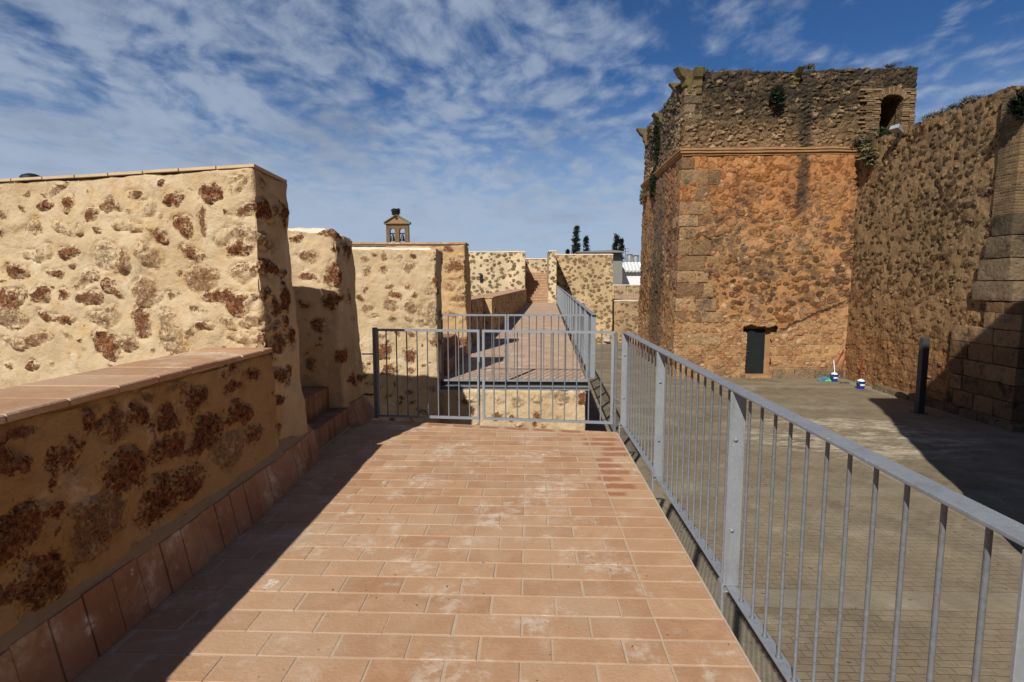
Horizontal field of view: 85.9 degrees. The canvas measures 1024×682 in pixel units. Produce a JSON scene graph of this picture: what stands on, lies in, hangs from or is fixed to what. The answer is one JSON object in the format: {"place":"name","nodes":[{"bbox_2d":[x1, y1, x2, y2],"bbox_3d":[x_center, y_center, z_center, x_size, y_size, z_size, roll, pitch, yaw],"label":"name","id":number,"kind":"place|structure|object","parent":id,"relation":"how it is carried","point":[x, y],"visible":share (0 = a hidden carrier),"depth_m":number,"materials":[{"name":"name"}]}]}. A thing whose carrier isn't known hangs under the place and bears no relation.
{"place":"outdoors","nodes":[
{"label":"outdoors","id":0,"kind":"place"},
{"bbox_2d":[192,441,728,680],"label":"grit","id":1,"kind":"object","parent":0,"point":[447,585],"visible":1,"depth_m":2.88,"materials":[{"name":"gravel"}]},
{"bbox_2d":[0,0,1023,261],"label":"sky","id":2,"kind":"structure","parent":0,"point":[490,125],"materials":[{"name":"blue"}]},
{"bbox_2d":[572,342,1023,681],"bbox_3d":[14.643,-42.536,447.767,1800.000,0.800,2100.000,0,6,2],"label":"ground","id":3,"kind":"structure","parent":0,"point":[988,472],"depth_m":9.10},
{"bbox_2d":[19,173,40,177],"bbox_3d":[-12.703,-1.051,14.893,0.500,6.791,0.500,0,6,2],"label":"street lamp","id":4,"kind":"object","parent":3,"relation":"on","point":[27,175],"visible":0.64,"depth_m":14.37,"materials":[{"name":"metal"}]},
{"bbox_2d":[383,214,410,241],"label":"bell gable","id":5,"kind":"structure","parent":3,"relation":"on","point":[396,223],"depth_m":69.42,"materials":[{"name":"brick"}]},
{"bbox_2d":[391,208,400,215],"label":"stork nest","id":6,"kind":"object","parent":5,"relation":"on","point":[394,211],"visible":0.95,"depth_m":69.02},
{"bbox_2d":[352,247,442,422],"bbox_3d":[-2.520,0.778,9.099,2.837,4.604,0.684,0,6,2],"label":"stone merlon","id":7,"kind":"object","parent":3,"relation":"on","point":[398,288],"visible":0.22,"depth_m":8.69,"materials":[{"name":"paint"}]},
{"bbox_2d":[441,314,506,380],"bbox_3d":[-0.616,0.151,8.866,1.055,1.164,0.073,0,6,2],"label":"gate leaf","id":8,"kind":"object","parent":7,"relation":"attached to","point":[470,315],"visible":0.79,"depth_m":8.87,"materials":[{"name":"metal"}]},
{"bbox_2d":[469,251,525,295],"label":"stone wall","id":9,"kind":"structure","parent":3,"relation":"on","point":[494,271],"depth_m":34.19,"materials":[{"name":"beige stone"}]},
{"bbox_2d":[439,380,587,430],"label":"retaining wall","id":10,"kind":"structure","parent":3,"relation":"on","point":[546,400],"depth_m":8.89,"materials":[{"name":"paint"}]},
{"bbox_2d":[441,303,585,406],"bbox_3d":[0.639,0.564,22.120,2.689,3.274,26.182,0,6,3],"label":"walkway base","id":11,"kind":"object","parent":3,"relation":"on","point":[524,354],"visible":0.14,"depth_m":11.96,"materials":[{"name":"brown tile"}]},
{"bbox_2d":[352,242,471,354],"bbox_3d":[-2.464,-0.776,12.053,3.153,2.695,0.687,0,6,2],"label":"stone merlon","id":12,"kind":"object","parent":11,"relation":"on","point":[456,288],"visible":0.27,"depth_m":11.70,"materials":[{"name":"stone"}]},
{"bbox_2d":[443,334,465,375],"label":"brick steps","id":13,"kind":"structure","parent":11,"relation":"on","point":[452,366],"depth_m":10.37,"materials":[{"name":"brown brick"}]},
{"bbox_2d":[471,289,526,343],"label":"parapet wall","id":14,"kind":"structure","parent":11,"relation":"on","point":[513,301],"depth_m":16.89,"materials":[{"name":"stone"}]},
{"bbox_2d":[471,302,471,341],"bbox_3d":[-1.027,-0.427,13.595,0.065,1.060,2.150,0,6,2],"label":"steel door","id":15,"kind":"structure","parent":14,"relation":"attached to","point":[471,321],"depth_m":13.56,"materials":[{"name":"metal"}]},
{"bbox_2d":[441,303,585,379],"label":"walkway paving","id":16,"kind":"structure","parent":11,"relation":"on","point":[546,308],"depth_m":12.23,"materials":[{"name":"ceramic"}]},
{"bbox_2d":[556,285,595,390],"bbox_3d":[2.030,-1.345,21.497,0.092,1.560,26.070,0,6,3],"label":"steel railing","id":17,"kind":"object","parent":16,"relation":"on","point":[567,303],"visible":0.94,"depth_m":11.47,"materials":[{"name":"grey metal"}]},
{"bbox_2d":[507,314,587,381],"bbox_3d":[0.569,0.115,8.846,1.295,1.088,0.028,0,6,2],"label":"gate leaf","id":18,"kind":"object","parent":17,"relation":"attached to","point":[543,315],"visible":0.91,"depth_m":8.84,"materials":[{"name":"metal"}]},
{"bbox_2d":[525,272,547,302],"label":"brick staircase","id":19,"kind":"structure","parent":11,"relation":"on","point":[536,285],"depth_m":36.16,"materials":[{"name":"brick"}]},
{"bbox_2d":[525,258,546,271],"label":"stone wall","id":20,"kind":"structure","parent":3,"relation":"on","point":[535,264],"depth_m":39.22,"materials":[{"name":"beige stone"}]},
{"bbox_2d":[547,250,556,302],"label":"stair wall","id":21,"kind":"structure","parent":3,"relation":"on","point":[551,268],"depth_m":34.74,"materials":[{"name":"beige stone"}]},
{"bbox_2d":[571,225,581,253],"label":"cypress tree","id":22,"kind":"object","parent":3,"relation":"on","point":[576,246],"visible":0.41,"depth_m":88.30,"materials":[{"name":"green plant"}]},
{"bbox_2d":[556,254,612,343],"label":"stone wall","id":23,"kind":"structure","parent":3,"relation":"on","point":[586,280],"depth_m":37.65,"materials":[{"name":"beige stone"}]},
{"bbox_2d":[583,234,590,250],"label":"cypress tree","id":24,"kind":"object","parent":3,"relation":"on","point":[585,242],"visible":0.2,"depth_m":90.30,"materials":[{"name":"green plant"}]},
{"bbox_2d":[574,250,624,284],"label":"grey house","id":25,"kind":"structure","parent":3,"relation":"on","point":[617,267],"depth_m":49.64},
{"bbox_2d":[612,233,620,250],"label":"cypress tree","id":26,"kind":"object","parent":3,"relation":"on","point":[616,240],"visible":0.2,"depth_m":86.16,"materials":[{"name":"green plant"}]},
{"bbox_2d":[617,237,624,261],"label":"cypress tree","id":27,"kind":"object","parent":3,"relation":"on","point":[622,246],"visible":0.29,"depth_m":86.72,"materials":[{"name":"green plant"}]},
{"bbox_2d":[612,300,637,342],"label":"stone wall","id":28,"kind":"structure","parent":3,"relation":"on","point":[624,315],"depth_m":38.29,"materials":[{"name":"beige stone"}]},
{"bbox_2d":[614,286,635,299],"bbox_3d":[10.926,-3.335,38.287,7.670,1.026,0.092,0,6,2],"label":"steel railing","id":29,"kind":"object","parent":28,"relation":"on","point":[626,292],"visible":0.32,"depth_m":38.36,"materials":[{"name":"grey metal"}]},
{"bbox_2d":[612,298,638,299],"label":"terrace","id":30,"kind":"structure","parent":3,"relation":"on","point":[625,299],"depth_m":40.27,"materials":[{"name":"ceramic"}]},
{"bbox_2d":[612,295,638,297],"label":"brick plinth","id":31,"kind":"structure","parent":30,"relation":"on","point":[630,296],"depth_m":42.98,"materials":[{"name":"brown brick"}]},
{"bbox_2d":[612,284,639,294],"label":"stone wall","id":32,"kind":"structure","parent":3,"relation":"on","point":[624,289],"depth_m":43.03,"materials":[{"name":"beige stone"}]},
{"bbox_2d":[622,262,640,284],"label":"white house","id":33,"kind":"structure","parent":3,"relation":"on","point":[631,273],"depth_m":54.29,"materials":[{"name":"white paint"}]},
{"bbox_2d":[626,254,632,261],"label":"water tank","id":34,"kind":"object","parent":33,"relation":"on","point":[629,257],"visible":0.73,"depth_m":55.81,"materials":[{"name":"metal"}]},
{"bbox_2d":[633,255,638,261],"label":"water tank","id":35,"kind":"object","parent":33,"relation":"on","point":[635,258],"visible":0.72,"depth_m":55.80,"materials":[{"name":"metal"}]},
{"bbox_2d":[636,66,917,377],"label":"castle tower","id":36,"kind":"structure","parent":3,"relation":"on","point":[747,236],"depth_m":22.32,"materials":[{"name":"stone"}]},
{"bbox_2d":[639,188,646,204],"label":"creeper","id":37,"kind":"object","parent":36,"relation":"attached to","point":[643,194],"visible":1,"depth_m":29.28,"materials":[{"name":"green plant"}]},
{"bbox_2d":[645,124,652,143],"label":"creeper","id":38,"kind":"object","parent":36,"relation":"attached to","point":[649,135],"visible":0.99,"depth_m":27.55,"materials":[{"name":"green plant"}]},
{"bbox_2d":[647,166,655,201],"bbox_3d":[6.866,-7.689,27.057,0.454,1.787,0.844,0,6,2],"label":"creeper","id":39,"kind":"object","parent":36,"relation":"attached to","point":[651,184],"visible":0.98,"depth_m":26.95,"materials":[{"name":"green plant"}]},
{"bbox_2d":[652,119,660,166],"bbox_3d":[6.866,-9.495,26.132,0.441,2.381,0.805,0,6,2],"label":"creeper","id":40,"kind":"object","parent":36,"relation":"attached to","point":[656,138],"visible":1,"depth_m":26.04,"materials":[{"name":"green plant"}]},
{"bbox_2d":[744,329,764,372],"bbox_3d":[10.168,0.443,23.152,0.874,1.859,0.122,0,6,2],"label":"door","id":41,"kind":"structure","parent":36,"relation":"in","point":[754,362],"depth_m":23.15,"materials":[{"name":"metal"}]},
{"bbox_2d":[768,84,786,105],"bbox_3d":[10.394,-9.638,21.566,0.722,0.889,0.630,6,8,42],"label":"shrub","id":42,"kind":"object","parent":36,"relation":"attached to","point":[777,94],"visible":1,"depth_m":21.47,"materials":[{"name":"green plant"}]},
{"bbox_2d":[804,63,816,69],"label":"grass tuft","id":43,"kind":"object","parent":36,"relation":"on","point":[809,66],"visible":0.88,"depth_m":21.86,"materials":[{"name":"green plant"}]},
{"bbox_2d":[882,62,901,67],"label":"grass tuft","id":44,"kind":"object","parent":36,"relation":"on","point":[889,66],"visible":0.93,"depth_m":21.76,"materials":[{"name":"green plant"}]},
{"bbox_2d":[587,386,1020,666],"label":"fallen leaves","id":45,"kind":"object","parent":3,"relation":"on","point":[818,652],"visible":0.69,"depth_m":8.68,"materials":[{"name":"brown plant"}]},
{"bbox_2d":[818,377,830,380],"bbox_3d":[12.593,1.518,22.164,0.519,0.162,0.332,0,6,2],"label":"rag heap","id":46,"kind":"object","parent":3,"relation":"on","point":[824,379],"visible":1,"depth_m":22.11,"materials":[{"name":"blue fabric"}]},
{"bbox_2d":[830,372,838,381],"bbox_3d":[12.892,1.432,22.022,0.324,0.368,0.316,0,6,2],"label":"bucket","id":47,"kind":"object","parent":3,"relation":"on","point":[834,376],"visible":1,"depth_m":21.92,"materials":[{"name":"white paint"}]},
{"bbox_2d":[856,379,865,388],"bbox_3d":[12.980,1.593,20.481,0.324,0.368,0.316,0,6,2],"label":"bucket","id":48,"kind":"object","parent":3,"relation":"on","point":[860,383],"visible":1,"depth_m":20.38,"materials":[{"name":"white paint"}]},
{"bbox_2d":[910,337,929,413],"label":"steel column","id":49,"kind":"structure","parent":3,"relation":"on","point":[922,372],"depth_m":16.52,"materials":[{"name":"metal"}]},
{"bbox_2d":[844,86,1023,431],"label":"castle wall","id":50,"kind":"structure","parent":3,"relation":"on","point":[938,256],"depth_m":17.18,"materials":[{"name":"stone"}]},
{"bbox_2d":[850,135,871,145],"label":"wild plant","id":51,"kind":"object","parent":50,"relation":"on","point":[858,140],"visible":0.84,"depth_m":21.55,"materials":[{"name":"green plant"}]},
{"bbox_2d":[855,139,873,154],"bbox_3d":[13.685,-7.478,21.239,0.569,0.600,0.839,0,6,2],"label":"shrub","id":52,"kind":"object","parent":50,"relation":"attached to","point":[859,149],"visible":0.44,"depth_m":21.26,"materials":[{"name":"green plant"}]},
{"bbox_2d":[855,141,878,169],"bbox_3d":[13.591,-7.096,20.983,0.709,1.142,1.041,0,6,2],"label":"shrub","id":53,"kind":"object","parent":50,"relation":"attached to","point":[868,154],"visible":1,"depth_m":20.89,"materials":[{"name":"green plant"}]},
{"bbox_2d":[875,125,891,137],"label":"wild plant","id":54,"kind":"object","parent":50,"relation":"on","point":[884,130],"visible":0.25,"depth_m":21.48,"materials":[{"name":"green plant"}]},
{"bbox_2d":[889,124,903,140],"bbox_3d":[13.591,-7.333,19.393,0.461,0.516,0.348,-2,6,-18],"label":"floodlight","id":55,"kind":"object","parent":50,"relation":"attached to","point":[897,130],"visible":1,"depth_m":19.34,"materials":[{"name":"white metal"}]},
{"bbox_2d":[919,109,944,120],"bbox_3d":[14.080,-7.501,18.379,0.706,0.450,1.116,0,6,2],"label":"wild plant","id":56,"kind":"object","parent":50,"relation":"on","point":[929,115],"visible":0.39,"depth_m":18.36,"materials":[{"name":"green plant"}]},
{"bbox_2d":[937,101,961,113],"bbox_3d":[14.013,-7.389,17.502,0.756,0.442,0.995,4,7,32],"label":"wild plant","id":57,"kind":"object","parent":50,"relation":"on","point":[951,106],"visible":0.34,"depth_m":17.39,"materials":[{"name":"green plant"}]},
{"bbox_2d":[955,94,988,106],"bbox_3d":[13.998,-7.303,16.736,0.682,0.458,1.082,2,6,14],"label":"wild plant","id":58,"kind":"object","parent":50,"relation":"on","point":[969,99],"visible":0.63,"depth_m":16.70,"materials":[{"name":"green plant"}]},
{"bbox_2d":[1004,85,1023,119],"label":"shrub","id":59,"kind":"object","parent":50,"relation":"attached to","point":[1015,106],"visible":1,"depth_m":14.47,"materials":[{"name":"green plant"}]},
{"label":"terrace base","id":60,"kind":"structure","parent":3,"relation":"on","visible":0},
{"bbox_2d":[0,347,292,681],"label":"parapet wall","id":61,"kind":"structure","parent":60,"relation":"on","point":[133,494],"depth_m":2.62,"materials":[{"name":"stone"}]},
{"bbox_2d":[0,164,319,484],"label":"stone merlon","id":62,"kind":"object","parent":60,"relation":"on","point":[101,270],"visible":0.63,"depth_m":4.43,"materials":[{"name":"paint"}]},
{"bbox_2d":[287,227,373,426],"bbox_3d":[-2.934,0.000,6.342,2.596,2.539,0.698,0,6,2],"label":"stone merlon","id":63,"kind":"object","parent":60,"relation":"on","point":[323,274],"visible":0.33,"depth_m":6.01,"materials":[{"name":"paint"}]},
{"bbox_2d":[362,327,378,417],"bbox_3d":[-1.654,0.376,6.451,0.198,1.070,0.052,0,6,2],"label":"gate post","id":64,"kind":"object","parent":63,"relation":"attached to","point":[374,371],"visible":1,"depth_m":6.42,"materials":[{"name":"metal"}]},
{"bbox_2d":[375,329,479,424],"bbox_3d":[-0.975,0.420,6.342,1.219,1.114,0.072,1,6,7],"label":"gate leaf","id":65,"kind":"object","parent":64,"relation":"attached to","point":[428,415],"visible":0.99,"depth_m":6.35,"materials":[{"name":"metal"}]},
{"bbox_2d":[71,420,758,681],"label":"terrace paving","id":66,"kind":"structure","parent":60,"relation":"on","point":[662,590],"depth_m":2.97,"materials":[{"name":"tile"}]},
{"bbox_2d":[73,420,760,681],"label":"terrace bedding","id":67,"kind":"object","parent":60,"relation":"on","point":[490,612],"visible":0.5,"depth_m":2.89,"materials":[{"name":"concrete"}]},
{"bbox_2d":[301,386,349,452],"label":"brick steps","id":68,"kind":"structure","parent":67,"relation":"on","point":[326,424],"depth_m":5.68,"materials":[{"name":"brown brick"}]},
{"bbox_2d":[618,332,1023,681],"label":"steel railing","id":69,"kind":"object","parent":67,"relation":"on","point":[992,521],"visible":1,"depth_m":2.27,"materials":[{"name":"grey metal"}]},
{"bbox_2d":[613,333,617,431],"bbox_3d":[1.141,0.490,6.080,0.030,1.160,0.030,0,6,2],"label":"gate post","id":70,"kind":"object","parent":60,"relation":"on","point":[615,381],"visible":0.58,"depth_m":6.06,"materials":[{"name":"metal"}]},
{"bbox_2d":[482,330,613,423],"bbox_3d":[0.391,0.399,6.184,1.472,1.038,0.028,1,6,8],"label":"gate leaf","id":71,"kind":"object","parent":70,"relation":"attached to","point":[540,419],"visible":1,"depth_m":6.18,"materials":[{"name":"metal"}]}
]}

